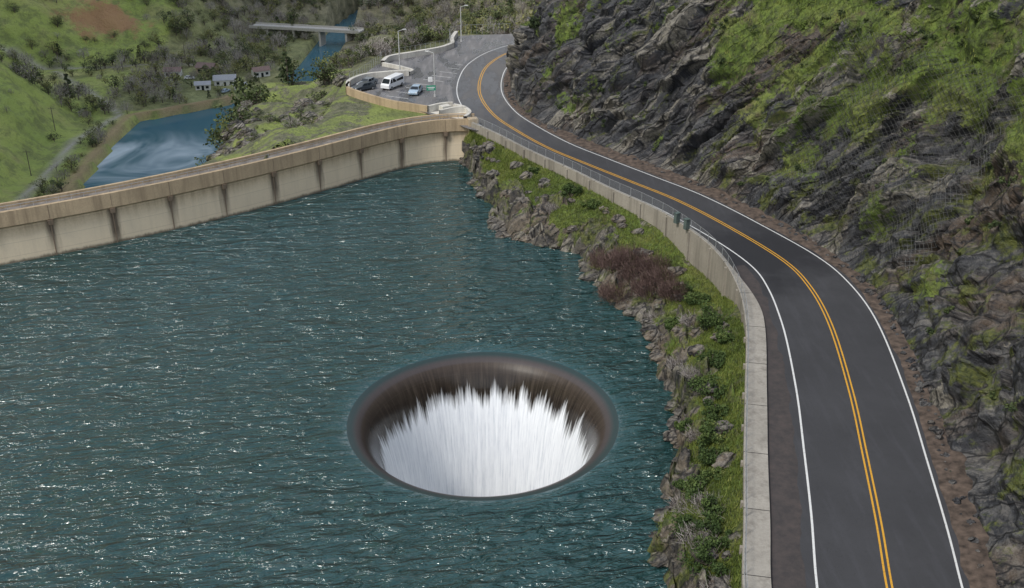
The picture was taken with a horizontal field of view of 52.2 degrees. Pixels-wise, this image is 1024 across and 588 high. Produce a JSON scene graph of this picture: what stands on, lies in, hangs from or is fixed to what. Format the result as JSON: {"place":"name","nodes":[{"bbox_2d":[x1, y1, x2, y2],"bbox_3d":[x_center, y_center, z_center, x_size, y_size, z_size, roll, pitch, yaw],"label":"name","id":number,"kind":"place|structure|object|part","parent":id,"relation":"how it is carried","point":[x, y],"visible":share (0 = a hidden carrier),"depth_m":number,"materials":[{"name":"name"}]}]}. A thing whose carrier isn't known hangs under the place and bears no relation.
{"place":"outdoors","nodes":[
{"label":"outdoors","id":0,"kind":"place"},
{"bbox_2d":[83,10,357,188],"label":"river water","id":1,"kind":"structure","parent":0,"point":[146,148],"depth_m":387.35,"materials":[{"name":"blue liquid"}]},
{"bbox_2d":[0,0,533,202],"bbox_3d":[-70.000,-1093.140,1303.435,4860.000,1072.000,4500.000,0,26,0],"label":"valley terrain","id":2,"kind":"structure","parent":0,"point":[26,123],"depth_m":433.98,"materials":[{"name":"green plant"}]},
{"bbox_2d":[164,69,182,76],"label":"walls","id":3,"kind":"structure","parent":2,"relation":"on","point":[180,73],"depth_m":463.62,"materials":[{"name":"white"}]},
{"bbox_2d":[163,67,181,71],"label":"roof","id":4,"kind":"structure","parent":3,"relation":"on","point":[177,69],"depth_m":463.62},
{"bbox_2d":[195,85,210,89],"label":"walls","id":5,"kind":"structure","parent":2,"relation":"on","point":[209,88],"depth_m":441.34,"materials":[{"name":"white paint"}]},
{"bbox_2d":[194,81,210,85],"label":"roof","id":6,"kind":"structure","parent":5,"relation":"on","point":[196,83],"depth_m":441.19,"materials":[{"name":"grey metal"}]},
{"bbox_2d":[206,132,223,146],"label":"oak tree","id":7,"kind":"object","parent":2,"relation":"on","point":[215,138],"visible":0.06,"depth_m":199.65,"materials":[{"name":"green plant"}]},
{"bbox_2d":[204,113,227,140],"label":"oak tree","id":8,"kind":"object","parent":2,"relation":"on","point":[215,132],"visible":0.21,"depth_m":182.53,"materials":[{"name":"green plant"}]},
{"bbox_2d":[203,118,229,148],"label":"oak tree","id":9,"kind":"object","parent":2,"relation":"on","point":[212,141],"visible":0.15,"depth_m":192.07,"materials":[{"name":"green plant"}]},
{"bbox_2d":[214,80,235,85],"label":"walls","id":10,"kind":"structure","parent":2,"relation":"on","point":[221,83],"depth_m":452.48,"materials":[{"name":"white paint"}]},
{"bbox_2d":[212,74,236,80],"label":"roof","id":11,"kind":"structure","parent":10,"relation":"on","point":[224,77],"depth_m":452.77,"materials":[{"name":"grey metal"}]},
{"bbox_2d":[213,102,253,123],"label":"oak tree","id":12,"kind":"object","parent":2,"relation":"on","point":[234,115],"visible":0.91,"depth_m":176.46,"materials":[{"name":"green plant"}]},
{"bbox_2d":[0,113,474,265],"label":"concrete arch dam","id":13,"kind":"structure","parent":2,"relation":"on","point":[58,223],"depth_m":130.55,"materials":[{"name":"concrete"}]},
{"bbox_2d":[228,81,266,106],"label":"oak tree","id":14,"kind":"object","parent":2,"relation":"on","point":[246,86],"visible":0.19,"depth_m":201.24,"materials":[{"name":"green plant"}]},
{"bbox_2d":[229,81,277,106],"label":"oak tree","id":15,"kind":"object","parent":2,"relation":"on","point":[257,93],"visible":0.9,"depth_m":192.94,"materials":[{"name":"green plant"}]},
{"bbox_2d":[251,70,269,77],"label":"walls","id":16,"kind":"structure","parent":2,"relation":"on","point":[263,72],"depth_m":464.10,"materials":[{"name":"white"}]},
{"bbox_2d":[250,65,270,71],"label":"roof","id":17,"kind":"structure","parent":16,"relation":"on","point":[260,68],"depth_m":463.66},
{"bbox_2d":[0,0,534,199],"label":"distant trees","id":18,"kind":"object","parent":2,"relation":"on","point":[497,17],"visible":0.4,"depth_m":477.29,"materials":[{"name":"green plant"}]},
{"bbox_2d":[206,75,348,160],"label":"spur rocks","id":19,"kind":"object","parent":2,"relation":"on","point":[301,104],"visible":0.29,"depth_m":174.00,"materials":[{"name":"grey stone"}]},
{"bbox_2d":[275,51,308,85],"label":"pine tree","id":20,"kind":"object","parent":2,"relation":"on","point":[288,70],"visible":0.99,"depth_m":204.60,"materials":[{"name":"green plant"}]},
{"bbox_2d":[249,22,363,45],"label":"road bridge","id":21,"kind":"structure","parent":2,"relation":"on","point":[321,30],"depth_m":532.62,"materials":[{"name":"concrete"}]},
{"bbox_2d":[306,90,326,101],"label":"oak tree","id":22,"kind":"object","parent":2,"relation":"on","point":[318,98],"visible":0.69,"depth_m":191.49,"materials":[{"name":"green plant"}]},
{"bbox_2d":[306,57,343,84],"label":"oak tree","id":23,"kind":"object","parent":2,"relation":"on","point":[325,76],"visible":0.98,"depth_m":198.69,"materials":[{"name":"green plant"}]},
{"bbox_2d":[229,24,449,151],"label":"scrub bushes","id":24,"kind":"object","parent":2,"relation":"on","point":[410,39],"visible":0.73,"depth_m":189.31,"materials":[{"name":"green plant"}]},
{"bbox_2d":[345,81,427,113],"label":"lot wall","id":25,"kind":"structure","parent":2,"relation":"on","point":[382,101],"depth_m":158.57,"materials":[{"name":"concrete"}]},
{"bbox_2d":[414,23,443,32],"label":"oak tree","id":26,"kind":"object","parent":2,"relation":"on","point":[423,28],"visible":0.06,"depth_m":206.40,"materials":[{"name":"green plant"}]},
{"bbox_2d":[351,34,514,130],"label":"parking lot","id":27,"kind":"structure","parent":2,"relation":"on","point":[465,50],"depth_m":178.76,"materials":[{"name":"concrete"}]},
{"bbox_2d":[351,81,375,90],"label":"parked car","id":28,"kind":"object","parent":27,"relation":"on","point":[363,85],"visible":0.81,"depth_m":165.97,"materials":[{"name":"paint"}]},
{"bbox_2d":[357,76,377,83],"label":"parked car","id":29,"kind":"object","parent":27,"relation":"on","point":[372,80],"visible":0.47,"depth_m":168.89,"materials":[{"name":"grey paint"}]},
{"bbox_2d":[380,73,404,89],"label":"white van","id":30,"kind":"object","parent":27,"relation":"on","point":[391,81],"visible":1,"depth_m":166.83,"materials":[{"name":"paint"}]},
{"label":"side windows","id":31,"kind":"part","parent":30,"relation":"part of","materials":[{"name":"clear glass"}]},
{"bbox_2d":[346,31,457,86],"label":"concrete barrier","id":32,"kind":"object","parent":27,"relation":"on","point":[404,70],"visible":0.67,"depth_m":182.03,"materials":[{"name":"beige concrete"}]},
{"bbox_2d":[398,29,406,69],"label":"street lamp","id":33,"kind":"object","parent":27,"relation":"on","point":[398,47],"visible":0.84,"depth_m":175.46,"materials":[{"name":"metal"}]},
{"bbox_2d":[408,84,422,94],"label":"parked car","id":34,"kind":"object","parent":27,"relation":"on","point":[415,89],"visible":1,"depth_m":163.85,"materials":[{"name":"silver metal"}]},
{"bbox_2d":[391,64,458,98],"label":"parking markings","id":35,"kind":"object","parent":27,"relation":"on","point":[426,79],"visible":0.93,"depth_m":171.45,"materials":[{"name":"white paint"}]},
{"bbox_2d":[349,24,504,77],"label":"lot fence","id":36,"kind":"object","parent":27,"relation":"on","point":[380,55],"visible":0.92,"depth_m":188.60,"materials":[{"name":"metal"}]},
{"bbox_2d":[425,50,435,96],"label":"street lamp","id":37,"kind":"object","parent":27,"relation":"on","point":[434,71],"visible":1,"depth_m":161.04,"materials":[{"name":"metal"}]},
{"bbox_2d":[426,85,435,100],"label":"road sign","id":38,"kind":"object","parent":27,"relation":"on","point":[430,87],"visible":1,"depth_m":160.01,"materials":[{"name":"metal"}]},
{"bbox_2d":[427,102,452,112],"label":"ramp wall","id":39,"kind":"structure","parent":27,"relation":"on","point":[433,107],"depth_m":155.60,"materials":[{"name":"concrete"}]},
{"bbox_2d":[439,104,450,109],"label":"gate block","id":40,"kind":"structure","parent":27,"relation":"on","point":[443,106],"depth_m":154.40,"materials":[{"name":"concrete"}]},
{"bbox_2d":[431,111,464,117],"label":"ramp slab","id":41,"kind":"structure","parent":27,"relation":"on","point":[436,112],"depth_m":154.99,"materials":[{"name":"concrete"}]},
{"bbox_2d":[439,106,465,113],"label":"ramp wall","id":42,"kind":"structure","parent":27,"relation":"on","point":[457,109],"depth_m":154.36,"materials":[{"name":"concrete"}]},
{"bbox_2d":[453,103,470,117],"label":"ramp wall","id":43,"kind":"structure","parent":27,"relation":"on","point":[467,112],"depth_m":153.74,"materials":[{"name":"concrete"}]},
{"bbox_2d":[460,5,467,41],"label":"street lamp","id":44,"kind":"object","parent":27,"relation":"on","point":[460,20],"visible":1,"depth_m":196.07,"materials":[{"name":"metal"}]},
{"bbox_2d":[471,29,494,33],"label":"oak tree","id":45,"kind":"object","parent":2,"relation":"on","point":[478,32],"visible":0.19,"depth_m":211.59,"materials":[{"name":"green plant"}]},
{"bbox_2d":[0,161,680,587],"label":"lake water","id":46,"kind":"structure","parent":0,"point":[176,405],"depth_m":93.32,"materials":[{"name":"teal liquid"}]},
{"bbox_2d":[3,164,454,269],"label":"foam line","id":47,"kind":"object","parent":46,"relation":"on","point":[222,221],"visible":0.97,"depth_m":130.62,"materials":[{"name":"grey liquid"}]},
{"bbox_2d":[347,352,618,500],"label":"glory hole spillway","id":48,"kind":"object","parent":46,"relation":"in","point":[481,426],"visible":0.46,"depth_m":98.94,"materials":[{"name":"liquid"}]},
{"bbox_2d":[467,117,477,132],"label":"end pier","id":49,"kind":"structure","parent":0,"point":[472,119],"depth_m":148.59,"materials":[{"name":"concrete"}]},
{"bbox_2d":[462,129,745,587],"bbox_3d":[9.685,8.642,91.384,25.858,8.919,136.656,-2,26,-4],"label":"lake bank","id":50,"kind":"structure","parent":0,"point":[519,213],"depth_m":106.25,"materials":[{"name":"green plant"}]},
{"bbox_2d":[528,167,540,173],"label":"green bush","id":51,"kind":"object","parent":50,"relation":"on","point":[534,170],"visible":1,"depth_m":134.32,"materials":[{"name":"green plant"}]},
{"bbox_2d":[560,182,583,197],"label":"green bush","id":52,"kind":"object","parent":50,"relation":"on","point":[571,188],"visible":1,"depth_m":127.26,"materials":[{"name":"green plant"}]},
{"bbox_2d":[579,198,600,208],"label":"green bush","id":53,"kind":"object","parent":50,"relation":"on","point":[592,202],"visible":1,"depth_m":123.84,"materials":[{"name":"green plant"}]},
{"bbox_2d":[458,141,736,587],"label":"shore rocks","id":54,"kind":"object","parent":50,"relation":"on","point":[651,332],"visible":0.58,"depth_m":103.01,"materials":[{"name":"grey stone"}]},
{"bbox_2d":[585,242,688,305],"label":"bare shrub","id":55,"kind":"object","parent":54,"relation":"on","point":[653,275],"visible":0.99,"depth_m":110.36,"materials":[{"name":"brown plant"}]},
{"bbox_2d":[471,122,771,587],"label":"roadside retaining wall","id":56,"kind":"structure","parent":50,"relation":"on","point":[757,554],"depth_m":88.72,"materials":[{"name":"concrete"}]},
{"bbox_2d":[473,116,748,587],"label":"chain link fence","id":57,"kind":"object","parent":56,"relation":"on","point":[745,566],"visible":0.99,"depth_m":92.10,"materials":[{"name":"metal"}]},
{"bbox_2d":[486,131,745,554],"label":"wall pilasters","id":58,"kind":"object","parent":56,"relation":"attached to","point":[686,258],"depth_m":109.65,"materials":[{"name":"concrete"}]},
{"bbox_2d":[480,126,770,577],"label":"expansion joints","id":59,"kind":"object","parent":56,"relation":"attached to","point":[744,451],"visible":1,"depth_m":75.27,"materials":[{"name":"grey concrete"}]},
{"bbox_2d":[673,211,689,229],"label":"utility box","id":60,"kind":"object","parent":56,"relation":"on","point":[686,224],"visible":1,"depth_m":112.59,"materials":[{"name":"grey metal"}]},
{"bbox_2d":[545,200,733,587],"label":"dead brush","id":61,"kind":"object","parent":50,"relation":"on","point":[687,371],"visible":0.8,"depth_m":74.61,"materials":[{"name":"brown plant"}]},
{"bbox_2d":[664,317,679,329],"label":"green bush","id":62,"kind":"object","parent":50,"relation":"on","point":[669,323],"visible":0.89,"depth_m":100.89,"materials":[{"name":"green plant"}]},
{"bbox_2d":[672,479,686,496],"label":"green bush","id":63,"kind":"object","parent":50,"relation":"on","point":[678,483],"visible":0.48,"depth_m":75.83,"materials":[{"name":"green plant"}]},
{"bbox_2d":[674,417,691,431],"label":"green bush","id":64,"kind":"object","parent":50,"relation":"on","point":[680,425],"visible":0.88,"depth_m":84.47,"materials":[{"name":"green plant"}]},
{"bbox_2d":[673,282,692,299],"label":"green bush","id":65,"kind":"object","parent":50,"relation":"on","point":[689,288],"visible":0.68,"depth_m":106.51,"materials":[{"name":"green plant"}]},
{"bbox_2d":[669,513,714,538],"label":"green bush","id":66,"kind":"object","parent":50,"relation":"on","point":[686,518],"visible":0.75,"depth_m":71.34,"materials":[{"name":"green plant"}]},
{"bbox_2d":[682,473,709,501],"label":"green bush","id":67,"kind":"object","parent":50,"relation":"on","point":[695,484],"visible":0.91,"depth_m":74.14,"materials":[{"name":"green plant"}]},
{"bbox_2d":[682,291,711,305],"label":"green bush","id":68,"kind":"object","parent":50,"relation":"on","point":[693,299],"visible":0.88,"depth_m":104.58,"materials":[{"name":"green plant"}]},
{"bbox_2d":[685,370,723,395],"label":"green bush","id":69,"kind":"object","parent":50,"relation":"on","point":[697,382],"visible":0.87,"depth_m":87.13,"materials":[{"name":"green plant"}]},
{"bbox_2d":[676,529,733,576],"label":"green bush","id":70,"kind":"object","parent":50,"relation":"on","point":[718,567],"visible":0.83,"depth_m":67.50,"materials":[{"name":"green plant"}]},
{"bbox_2d":[695,349,726,369],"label":"green bush","id":71,"kind":"object","parent":50,"relation":"on","point":[720,357],"visible":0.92,"depth_m":90.62,"materials":[{"name":"green plant"}]},
{"bbox_2d":[695,417,728,447],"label":"green bush","id":72,"kind":"object","parent":50,"relation":"on","point":[705,439],"visible":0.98,"depth_m":79.84,"materials":[{"name":"green plant"}]},
{"bbox_2d":[692,516,732,552],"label":"green bush","id":73,"kind":"object","parent":50,"relation":"on","point":[720,539],"visible":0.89,"depth_m":69.09,"materials":[{"name":"green plant"}]},
{"bbox_2d":[697,445,728,464],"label":"green bush","id":74,"kind":"object","parent":50,"relation":"on","point":[709,456],"visible":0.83,"depth_m":77.79,"materials":[{"name":"green plant"}]},
{"bbox_2d":[700,466,725,483],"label":"green bush","id":75,"kind":"object","parent":50,"relation":"on","point":[708,474],"visible":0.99,"depth_m":75.17,"materials":[{"name":"green plant"}]},
{"bbox_2d":[696,299,733,329],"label":"green bush","id":76,"kind":"object","parent":50,"relation":"on","point":[711,318],"visible":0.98,"depth_m":96.90,"materials":[{"name":"green plant"}]},
{"bbox_2d":[701,398,729,421],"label":"green bush","id":77,"kind":"object","parent":50,"relation":"on","point":[714,410],"visible":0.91,"depth_m":83.12,"materials":[{"name":"green plant"}]},
{"bbox_2d":[700,494,733,525],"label":"green bush","id":78,"kind":"object","parent":50,"relation":"on","point":[709,502],"visible":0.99,"depth_m":70.94,"materials":[{"name":"green plant"}]},
{"bbox_2d":[712,385,727,398],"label":"green bush","id":79,"kind":"object","parent":50,"relation":"on","point":[718,392],"visible":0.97,"depth_m":85.53,"materials":[{"name":"green plant"}]},
{"bbox_2d":[714,325,734,343],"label":"green bush","id":80,"kind":"object","parent":50,"relation":"on","point":[722,335],"visible":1,"depth_m":93.60,"materials":[{"name":"green plant"}]},
{"bbox_2d":[452,43,969,587],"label":"road","id":81,"kind":"structure","parent":0,"point":[856,499],"depth_m":81.25,"materials":[{"name":"grey asphalt"}]},
{"bbox_2d":[503,69,999,587],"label":"dirt verge","id":82,"kind":"structure","parent":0,"point":[971,559],"depth_m":83.37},
{"bbox_2d":[505,71,1005,587],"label":"fallen rocks","id":83,"kind":"object","parent":82,"relation":"on","point":[937,431],"visible":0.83,"depth_m":86.71,"materials":[{"name":"grey stone"}]},
{"bbox_2d":[505,0,1023,587],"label":"rocky cliff","id":84,"kind":"structure","parent":0,"point":[691,112],"depth_m":107.97,"materials":[{"name":"grey stone"}]},
{"bbox_2d":[527,15,540,28],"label":"cliff bush","id":85,"kind":"object","parent":84,"relation":"on","point":[534,23],"visible":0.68,"depth_m":154.49,"materials":[{"name":"green plant"}]},
{"bbox_2d":[512,0,1023,488],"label":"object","id":86,"kind":"object","parent":84,"relation":"on","point":[988,164],"visible":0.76,"depth_m":105.30,"materials":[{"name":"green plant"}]},
{"bbox_2d":[524,0,1023,288],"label":"cliff grass","id":87,"kind":"structure","parent":84,"relation":"on","point":[889,23],"depth_m":110.26,"materials":[{"name":"green plant"}]},
{"bbox_2d":[777,25,1023,273],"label":"rockfall netting","id":88,"kind":"object","parent":84,"relation":"on","point":[911,249],"visible":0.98,"depth_m":103.33,"materials":[{"name":"metal"}]},
{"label":"walls","id":89,"kind":"object","parent":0,"visible":0},
{"bbox_2d":[194,62,215,68],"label":"roof","id":90,"kind":"structure","parent":89,"relation":"on","point":[200,65],"depth_m":470.77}
]}

